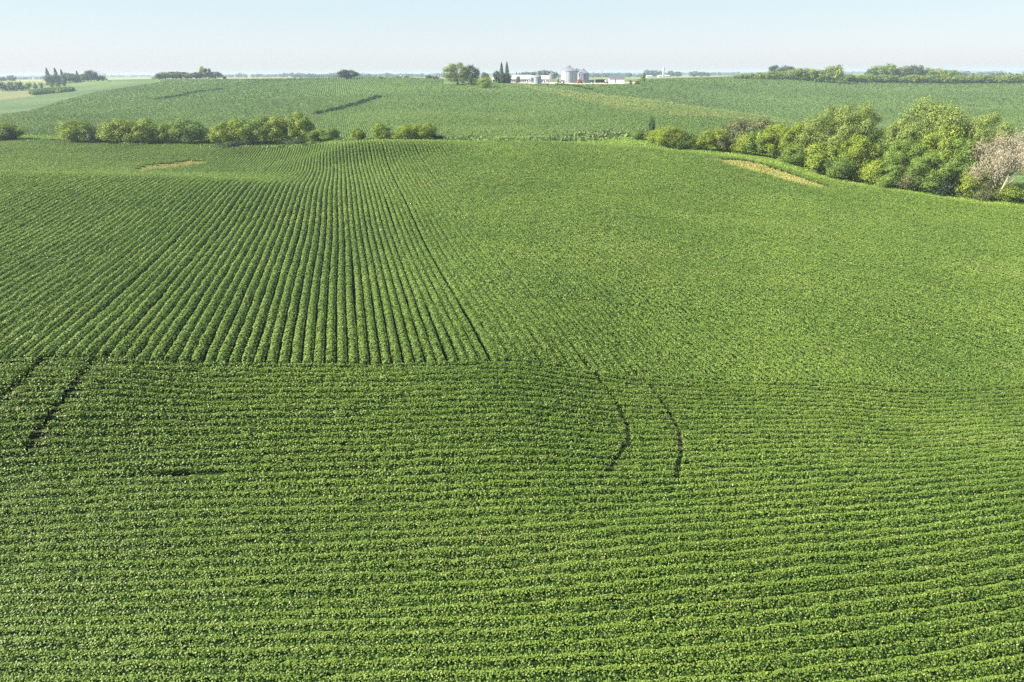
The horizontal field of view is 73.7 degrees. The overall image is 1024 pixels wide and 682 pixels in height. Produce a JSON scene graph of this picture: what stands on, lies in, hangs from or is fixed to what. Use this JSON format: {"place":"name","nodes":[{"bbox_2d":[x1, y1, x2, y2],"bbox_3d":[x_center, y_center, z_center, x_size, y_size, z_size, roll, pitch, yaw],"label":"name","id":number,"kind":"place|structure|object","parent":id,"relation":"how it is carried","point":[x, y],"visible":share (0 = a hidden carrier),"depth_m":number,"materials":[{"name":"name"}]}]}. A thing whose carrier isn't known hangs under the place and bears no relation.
{"place":"outdoors","nodes":[
{"label":"outdoors","id":0,"kind":"place"},
{"bbox_2d":[0,72,1023,681],"bbox_3d":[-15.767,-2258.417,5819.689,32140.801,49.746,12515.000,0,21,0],"label":"ground","id":1,"kind":"structure","parent":0,"point":[16,100],"depth_m":118.96,"materials":[{"name":"green plant"}]},
{"bbox_2d":[4,81,17,90],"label":"shrub","id":2,"kind":"object","parent":1,"relation":"on","point":[10,85],"visible":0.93,"depth_m":709.36,"materials":[{"name":"green plant"}]},
{"bbox_2d":[3,129,21,139],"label":"shrub","id":3,"kind":"object","parent":1,"relation":"on","point":[13,136],"visible":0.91,"depth_m":226.20,"materials":[{"name":"green plant"}]},
{"bbox_2d":[0,121,27,139],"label":"tree","id":4,"kind":"object","parent":1,"relation":"on","point":[10,127],"visible":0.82,"depth_m":226.91,"materials":[{"name":"green plant"}]},
{"bbox_2d":[28,86,74,94],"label":"corn strip","id":5,"kind":"object","parent":1,"relation":"on","point":[52,90],"visible":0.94,"depth_m":597.14,"materials":[{"name":"green plant"}]},
{"bbox_2d":[42,73,60,83],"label":"tree","id":6,"kind":"object","parent":1,"relation":"on","point":[49,78],"visible":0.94,"depth_m":817.61,"materials":[{"name":"green plant"}]},
{"bbox_2d":[55,118,98,142],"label":"tree","id":7,"kind":"object","parent":1,"relation":"on","point":[67,132],"visible":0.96,"depth_m":223.94,"materials":[{"name":"green plant"}]},
{"bbox_2d":[82,70,97,81],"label":"tree","id":8,"kind":"object","parent":1,"relation":"on","point":[89,74],"visible":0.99,"depth_m":815.91,"materials":[{"name":"green plant"}]},
{"bbox_2d":[84,133,107,142],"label":"shrub","id":9,"kind":"object","parent":1,"relation":"on","point":[91,138],"visible":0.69,"depth_m":224.16,"materials":[{"name":"green plant"}]},
{"bbox_2d":[95,118,140,141],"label":"tree","id":10,"kind":"object","parent":1,"relation":"on","point":[112,126],"visible":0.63,"depth_m":223.00,"materials":[{"name":"green plant"}]},
{"bbox_2d":[114,118,160,142],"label":"tree","id":11,"kind":"object","parent":1,"relation":"on","point":[145,125],"visible":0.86,"depth_m":221.69,"materials":[{"name":"green plant"}]},
{"bbox_2d":[141,125,170,143],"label":"tree","id":12,"kind":"object","parent":1,"relation":"on","point":[156,138],"visible":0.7,"depth_m":223.38,"materials":[{"name":"green plant"}]},
{"bbox_2d":[157,121,184,143],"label":"tree","id":13,"kind":"object","parent":1,"relation":"on","point":[166,137],"visible":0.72,"depth_m":222.60,"materials":[{"name":"green plant"}]},
{"bbox_2d":[167,118,209,143],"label":"tree","id":14,"kind":"object","parent":1,"relation":"on","point":[187,130],"visible":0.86,"depth_m":221.38,"materials":[{"name":"green plant"}]},
{"bbox_2d":[194,128,213,143],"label":"tree","id":15,"kind":"object","parent":1,"relation":"on","point":[203,136],"visible":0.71,"depth_m":221.99,"materials":[{"name":"green plant"}]},
{"bbox_2d":[205,121,242,143],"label":"tree","id":16,"kind":"object","parent":1,"relation":"on","point":[221,127],"visible":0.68,"depth_m":215.90,"materials":[{"name":"green plant"}]},
{"bbox_2d":[215,139,254,147],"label":"shrub","id":17,"kind":"object","parent":1,"relation":"on","point":[234,142],"visible":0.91,"depth_m":213.45,"materials":[{"name":"green plant"}]},
{"bbox_2d":[224,117,259,142],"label":"tree","id":18,"kind":"object","parent":1,"relation":"on","point":[237,125],"visible":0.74,"depth_m":214.79,"materials":[{"name":"green plant"}]},
{"bbox_2d":[242,116,284,143],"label":"tree","id":19,"kind":"object","parent":1,"relation":"on","point":[262,130],"visible":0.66,"depth_m":213.28,"materials":[{"name":"green plant"}]},
{"bbox_2d":[263,114,300,143],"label":"tree","id":20,"kind":"object","parent":1,"relation":"on","point":[276,122],"visible":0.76,"depth_m":212.47,"materials":[{"name":"green plant"}]},
{"bbox_2d":[280,138,305,144],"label":"shrub","id":21,"kind":"object","parent":1,"relation":"on","point":[293,141],"visible":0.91,"depth_m":208.96,"materials":[{"name":"green plant"}]},
{"bbox_2d":[284,110,315,140],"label":"tree","id":22,"kind":"object","parent":1,"relation":"on","point":[302,123],"visible":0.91,"depth_m":210.55,"materials":[{"name":"green plant"}]},
{"bbox_2d":[305,129,330,141],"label":"shrub","id":23,"kind":"object","parent":1,"relation":"on","point":[313,136],"visible":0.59,"depth_m":203.48,"materials":[{"name":"green plant"}]},
{"bbox_2d":[4,128,649,150],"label":"weeds","id":24,"kind":"object","parent":1,"relation":"on","point":[596,135],"visible":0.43,"depth_m":197.25,"materials":[{"name":"green plant"}]},
{"bbox_2d":[316,127,340,139],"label":"shrub","id":25,"kind":"object","parent":1,"relation":"on","point":[331,131],"visible":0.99,"depth_m":202.16,"materials":[{"name":"green plant"}]},
{"bbox_2d":[337,69,358,78],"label":"tree","id":26,"kind":"object","parent":1,"relation":"on","point":[346,73],"visible":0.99,"depth_m":591.94,"materials":[{"name":"green plant"}]},
{"bbox_2d":[350,128,366,140],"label":"tree","id":27,"kind":"object","parent":1,"relation":"on","point":[360,135],"visible":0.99,"depth_m":181.63,"materials":[{"name":"green plant"}]},
{"bbox_2d":[154,83,592,114],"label":"ditch weeds","id":28,"kind":"object","parent":1,"relation":"on","point":[368,99],"visible":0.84,"depth_m":390.74,"materials":[{"name":"green plant"}]},
{"bbox_2d":[371,123,390,138],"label":"tree","id":29,"kind":"object","parent":1,"relation":"on","point":[376,134],"visible":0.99,"depth_m":180.84,"materials":[{"name":"green plant"}]},
{"bbox_2d":[391,124,421,138],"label":"tree","id":30,"kind":"object","parent":1,"relation":"on","point":[405,131],"visible":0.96,"depth_m":180.68,"materials":[{"name":"green plant"}]},
{"bbox_2d":[411,122,437,138],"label":"tree","id":31,"kind":"object","parent":1,"relation":"on","point":[428,130],"visible":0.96,"depth_m":180.81,"materials":[{"name":"green plant"}]},
{"bbox_2d":[442,62,472,84],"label":"tree","id":32,"kind":"object","parent":1,"relation":"on","point":[462,75],"visible":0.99,"depth_m":502.82,"materials":[{"name":"green plant"}]},
{"bbox_2d":[466,65,480,82],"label":"tree","id":33,"kind":"object","parent":1,"relation":"on","point":[473,69],"visible":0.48,"depth_m":514.62,"materials":[{"name":"green plant"}]},
{"bbox_2d":[135,160,822,187],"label":"dry grass","id":34,"kind":"structure","parent":1,"relation":"on","point":[755,166],"depth_m":164.41,"materials":[{"name":"beige plant"}]},
{"bbox_2d":[472,76,491,87],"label":"shrub","id":35,"kind":"object","parent":1,"relation":"on","point":[485,82],"visible":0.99,"depth_m":479.05,"materials":[{"name":"green plant"}]},
{"bbox_2d":[498,73,509,82],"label":"tree","id":36,"kind":"object","parent":1,"relation":"on","point":[504,77],"visible":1,"depth_m":516.40,"materials":[{"name":"green plant"}]},
{"bbox_2d":[0,138,1023,681],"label":"soybean crop","id":37,"kind":"object","parent":1,"relation":"on","point":[756,328],"visible":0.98,"depth_m":42.22,"materials":[{"name":"green plant"}]},
{"bbox_2d":[0,76,1023,174],"bbox_3d":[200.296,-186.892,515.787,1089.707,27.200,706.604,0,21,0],"label":"corn crop","id":38,"kind":"object","parent":1,"relation":"on","point":[425,118],"visible":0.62,"depth_m":406.71,"materials":[{"name":"green plant"}]},
{"bbox_2d":[0,134,1023,206],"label":"verge grass","id":39,"kind":"structure","parent":1,"relation":"on","point":[630,141],"depth_m":181.90,"materials":[{"name":"green plant"}]},
{"bbox_2d":[0,70,1023,79],"bbox_3d":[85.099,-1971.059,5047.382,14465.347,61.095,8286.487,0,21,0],"label":"distant woods","id":40,"kind":"object","parent":1,"relation":"on","point":[598,74],"visible":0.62,"depth_m":2142.94,"materials":[{"name":"green plant"}]},
{"bbox_2d":[510,75,530,81],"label":"livestock shed","id":41,"kind":"structure","parent":1,"relation":"on","point":[524,78],"depth_m":565.51,"materials":[{"name":"white metal"}]},
{"bbox_2d":[533,72,541,83],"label":"grain bin","id":42,"kind":"object","parent":1,"relation":"on","point":[537,78],"visible":0.97,"depth_m":513.52,"materials":[{"name":"metal"}]},
{"bbox_2d":[561,65,576,82],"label":"grain bin","id":43,"kind":"object","parent":1,"relation":"on","point":[568,73],"visible":0.9,"depth_m":531.52,"materials":[{"name":"metal"}]},
{"bbox_2d":[577,68,588,82],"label":"grain bin","id":44,"kind":"object","parent":1,"relation":"on","point":[584,73],"visible":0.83,"depth_m":546.94,"materials":[{"name":"metal"}]},
{"bbox_2d":[608,75,624,82],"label":"barn","id":45,"kind":"structure","parent":1,"relation":"on","point":[616,79],"depth_m":546.40,"materials":[{"name":"white metal"}]},
{"bbox_2d":[629,130,650,139],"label":"shrub","id":46,"kind":"object","parent":1,"relation":"on","point":[636,134],"visible":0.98,"depth_m":196.21,"materials":[{"name":"green plant"}]},
{"bbox_2d":[648,115,654,132],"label":"tree","id":47,"kind":"object","parent":1,"relation":"on","point":[650,124],"visible":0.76,"depth_m":204.16,"materials":[{"name":"green plant"}]},
{"bbox_2d":[645,126,671,142],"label":"tree","id":48,"kind":"object","parent":1,"relation":"on","point":[651,138],"visible":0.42,"depth_m":190.70,"materials":[{"name":"green plant"}]},
{"bbox_2d":[652,125,689,146],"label":"tree","id":49,"kind":"object","parent":1,"relation":"on","point":[666,133],"visible":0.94,"depth_m":185.37,"materials":[{"name":"green plant"}]},
{"bbox_2d":[671,131,696,148],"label":"tree","id":50,"kind":"object","parent":1,"relation":"on","point":[688,144],"visible":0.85,"depth_m":185.32,"materials":[{"name":"green plant"}]},
{"bbox_2d":[690,135,709,149],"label":"tree","id":51,"kind":"object","parent":1,"relation":"on","point":[697,146],"visible":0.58,"depth_m":186.03,"materials":[{"name":"green plant"}]},
{"bbox_2d":[695,128,729,150],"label":"tree","id":52,"kind":"object","parent":1,"relation":"on","point":[711,136],"visible":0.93,"depth_m":183.45,"materials":[{"name":"green plant"}]},
{"bbox_2d":[713,134,736,151],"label":"shrub","id":53,"kind":"object","parent":1,"relation":"on","point":[727,141],"visible":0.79,"depth_m":183.14,"materials":[{"name":"green plant"}]},
{"bbox_2d":[717,116,751,138],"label":"tree","id":54,"kind":"object","parent":1,"relation":"on","point":[735,125],"visible":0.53,"depth_m":191.28,"materials":[{"name":"green plant"}]},
{"bbox_2d":[728,132,751,153],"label":"tree","id":55,"kind":"object","parent":1,"relation":"on","point":[739,147],"visible":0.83,"depth_m":180.78,"materials":[{"name":"green plant"}]},
{"bbox_2d":[737,117,780,149],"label":"tree","id":56,"kind":"object","parent":1,"relation":"on","point":[754,126],"visible":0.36,"depth_m":188.15,"materials":[{"name":"green plant"}]},
{"bbox_2d":[743,129,775,155],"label":"tree","id":57,"kind":"object","parent":1,"relation":"on","point":[753,145],"visible":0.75,"depth_m":178.49,"materials":[{"name":"green plant"}]},
{"bbox_2d":[768,70,782,78],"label":"tree","id":58,"kind":"object","parent":1,"relation":"on","point":[774,75],"visible":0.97,"depth_m":667.51,"materials":[{"name":"green plant"}]},
{"bbox_2d":[755,123,796,159],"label":"tree","id":59,"kind":"object","parent":1,"relation":"on","point":[781,129],"visible":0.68,"depth_m":176.04,"materials":[{"name":"green plant"}]},
{"bbox_2d":[784,69,799,79],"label":"tree","id":60,"kind":"object","parent":1,"relation":"on","point":[789,75],"visible":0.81,"depth_m":662.22,"materials":[{"name":"green plant"}]},
{"bbox_2d":[777,145,807,165],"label":"shrub","id":61,"kind":"object","parent":1,"relation":"on","point":[794,155],"visible":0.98,"depth_m":171.77,"materials":[{"name":"green plant"}]},
{"bbox_2d":[777,120,814,163],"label":"tree","id":62,"kind":"object","parent":1,"relation":"on","point":[796,128],"visible":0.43,"depth_m":173.48,"materials":[{"name":"green plant"}]},
{"bbox_2d":[790,68,809,79],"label":"tree","id":63,"kind":"object","parent":1,"relation":"on","point":[797,70],"visible":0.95,"depth_m":659.68,"materials":[{"name":"green plant"}]},
{"bbox_2d":[798,68,816,80],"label":"tree","id":64,"kind":"object","parent":1,"relation":"on","point":[810,71],"visible":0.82,"depth_m":657.08,"materials":[{"name":"green plant"}]},
{"bbox_2d":[808,69,823,80],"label":"tree","id":65,"kind":"object","parent":1,"relation":"on","point":[815,75],"visible":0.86,"depth_m":654.20,"materials":[{"name":"green plant"}]},
{"bbox_2d":[801,139,839,173],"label":"tree","id":66,"kind":"object","parent":1,"relation":"on","point":[814,162],"visible":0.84,"depth_m":166.47,"materials":[{"name":"green plant"}]},
{"bbox_2d":[818,69,831,81],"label":"tree","id":67,"kind":"object","parent":1,"relation":"on","point":[827,78],"visible":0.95,"depth_m":651.41,"materials":[{"name":"green plant"}]},
{"bbox_2d":[794,104,861,170],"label":"tree","id":68,"kind":"object","parent":1,"relation":"on","point":[824,121],"visible":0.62,"depth_m":167.47,"materials":[{"name":"green plant"}]},
{"bbox_2d":[823,64,846,82],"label":"tree","id":69,"kind":"object","parent":1,"relation":"on","point":[837,74],"visible":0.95,"depth_m":648.62,"materials":[{"name":"green plant"}]},
{"bbox_2d":[822,151,858,178],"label":"shrub","id":70,"kind":"object","parent":1,"relation":"on","point":[839,164],"visible":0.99,"depth_m":162.89,"materials":[{"name":"green plant"}]},
{"bbox_2d":[841,73,854,81],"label":"tree","id":71,"kind":"object","parent":1,"relation":"on","point":[849,77],"visible":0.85,"depth_m":678.03,"materials":[{"name":"green plant"}]},
{"bbox_2d":[823,101,887,175],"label":"tree","id":72,"kind":"object","parent":1,"relation":"on","point":[868,118],"visible":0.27,"depth_m":166.67,"materials":[{"name":"green plant"}]},
{"bbox_2d":[833,133,881,179],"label":"tree","id":73,"kind":"object","parent":1,"relation":"on","point":[855,145],"visible":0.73,"depth_m":162.30,"materials":[{"name":"green plant"}]},
{"bbox_2d":[857,73,876,82],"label":"tree","id":74,"kind":"object","parent":1,"relation":"on","point":[868,77],"visible":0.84,"depth_m":677.21,"materials":[{"name":"green plant"}]},
{"bbox_2d":[851,157,886,184],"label":"shrub","id":75,"kind":"object","parent":1,"relation":"on","point":[869,174],"visible":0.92,"depth_m":160.49,"materials":[{"name":"green plant"}]},
{"bbox_2d":[856,127,886,164],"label":"tree","id":76,"kind":"object","parent":1,"relation":"on","point":[877,141],"visible":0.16,"depth_m":166.30,"materials":[{"name":"green plant"}]},
{"bbox_2d":[869,65,888,81],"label":"tree","id":77,"kind":"object","parent":1,"relation":"on","point":[881,69],"visible":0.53,"depth_m":741.24,"materials":[{"name":"green plant"}]},
{"bbox_2d":[878,74,893,82],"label":"tree","id":78,"kind":"object","parent":1,"relation":"on","point":[887,80],"visible":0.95,"depth_m":678.61,"materials":[{"name":"green plant"}]},
{"bbox_2d":[870,162,903,187],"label":"shrub","id":79,"kind":"object","parent":1,"relation":"on","point":[889,177],"visible":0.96,"depth_m":157.79,"materials":[{"name":"green plant"}]},
{"bbox_2d":[883,63,902,81],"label":"tree","id":80,"kind":"object","parent":1,"relation":"on","point":[890,68],"visible":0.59,"depth_m":740.48,"materials":[{"name":"green plant"}]},
{"bbox_2d":[879,115,915,161],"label":"tree","id":81,"kind":"object","parent":1,"relation":"on","point":[896,127],"visible":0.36,"depth_m":163.66,"materials":[{"name":"green plant"}]},
{"bbox_2d":[894,65,912,77],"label":"tree","id":82,"kind":"object","parent":1,"relation":"on","point":[905,72],"visible":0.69,"depth_m":740.12,"materials":[{"name":"green plant"}]},
{"bbox_2d":[880,136,927,188],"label":"tree","id":83,"kind":"object","parent":1,"relation":"on","point":[914,149],"visible":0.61,"depth_m":158.18,"materials":[{"name":"green plant"}]},
{"bbox_2d":[894,166,925,189],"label":"shrub","id":84,"kind":"object","parent":1,"relation":"on","point":[905,184],"visible":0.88,"depth_m":156.11,"materials":[{"name":"green plant"}]},
{"bbox_2d":[908,64,924,81],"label":"tree","id":85,"kind":"object","parent":1,"relation":"on","point":[916,69],"visible":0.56,"depth_m":741.09,"materials":[{"name":"green plant"}]},
{"bbox_2d":[921,67,937,76],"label":"tree","id":86,"kind":"object","parent":1,"relation":"on","point":[928,70],"visible":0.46,"depth_m":743.58,"materials":[{"name":"green plant"}]},
{"bbox_2d":[904,150,957,192],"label":"tree","id":87,"kind":"object","parent":1,"relation":"on","point":[928,160],"visible":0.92,"depth_m":152.88,"materials":[{"name":"green plant"}]},
{"bbox_2d":[884,95,980,184],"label":"tree","id":88,"kind":"object","parent":1,"relation":"on","point":[948,115],"visible":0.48,"depth_m":159.32,"materials":[{"name":"green plant"}]},
{"bbox_2d":[924,74,942,83],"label":"tree","id":89,"kind":"object","parent":1,"relation":"on","point":[935,79],"visible":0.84,"depth_m":678.91,"materials":[{"name":"green plant"}]},
{"bbox_2d":[923,168,963,195],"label":"shrub","id":90,"kind":"object","parent":1,"relation":"on","point":[945,189],"visible":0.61,"depth_m":152.96,"materials":[{"name":"green plant"}]},
{"bbox_2d":[935,68,951,77],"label":"tree","id":91,"kind":"object","parent":1,"relation":"on","point":[940,71],"visible":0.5,"depth_m":742.95,"materials":[{"name":"green plant"}]},
{"bbox_2d":[914,121,975,188],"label":"tree","id":92,"kind":"object","parent":1,"relation":"on","point":[927,140],"visible":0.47,"depth_m":155.41,"materials":[{"name":"green plant"}]},
{"bbox_2d":[935,135,983,191],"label":"tree","id":93,"kind":"object","parent":1,"relation":"on","point":[963,157],"visible":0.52,"depth_m":153.19,"materials":[{"name":"green plant"}]},
{"bbox_2d":[950,169,991,199],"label":"shrub","id":94,"kind":"object","parent":1,"relation":"on","point":[965,185],"visible":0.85,"depth_m":151.13,"materials":[{"name":"green plant"}]},
{"bbox_2d":[962,75,983,83],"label":"tree","id":95,"kind":"object","parent":1,"relation":"on","point":[975,80],"visible":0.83,"depth_m":679.03,"materials":[{"name":"green plant"}]},
{"bbox_2d":[969,74,988,82],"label":"tree","id":96,"kind":"object","parent":1,"relation":"on","point":[980,76],"visible":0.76,"depth_m":680.08,"materials":[{"name":"green plant"}]},
{"bbox_2d":[968,178,1000,201],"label":"shrub","id":97,"kind":"object","parent":1,"relation":"on","point":[980,193],"visible":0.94,"depth_m":149.89,"materials":[{"name":"green plant"}]},
{"bbox_2d":[953,109,1018,182],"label":"tree","id":98,"kind":"object","parent":1,"relation":"on","point":[980,129],"visible":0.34,"depth_m":154.32,"materials":[{"name":"green plant"}]},
{"bbox_2d":[972,154,1008,188],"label":"tree","id":99,"kind":"object","parent":1,"relation":"on","point":[989,175],"visible":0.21,"depth_m":152.08,"materials":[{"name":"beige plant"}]},
{"bbox_2d":[963,126,1023,201],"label":"dead tree","id":100,"kind":"object","parent":1,"relation":"on","point":[1003,165],"visible":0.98,"depth_m":148.88,"materials":[{"name":"grey plant"}]},
{"bbox_2d":[990,181,1023,201],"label":"shrub","id":101,"kind":"object","parent":1,"relation":"on","point":[1010,194],"visible":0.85,"depth_m":148.79,"materials":[{"name":"green plant"}]},
{"bbox_2d":[1000,74,1017,83],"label":"tree","id":102,"kind":"object","parent":1,"relation":"on","point":[1008,78],"visible":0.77,"depth_m":678.62,"materials":[{"name":"green plant"}]},
{"bbox_2d":[1009,182,1023,201],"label":"shrub","id":103,"kind":"object","parent":1,"relation":"on","point":[1020,198],"visible":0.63,"depth_m":148.68,"materials":[{"name":"green plant"}]},
{"bbox_2d":[0,0,1023,75],"label":"sky","id":104,"kind":"structure","parent":0,"point":[110,37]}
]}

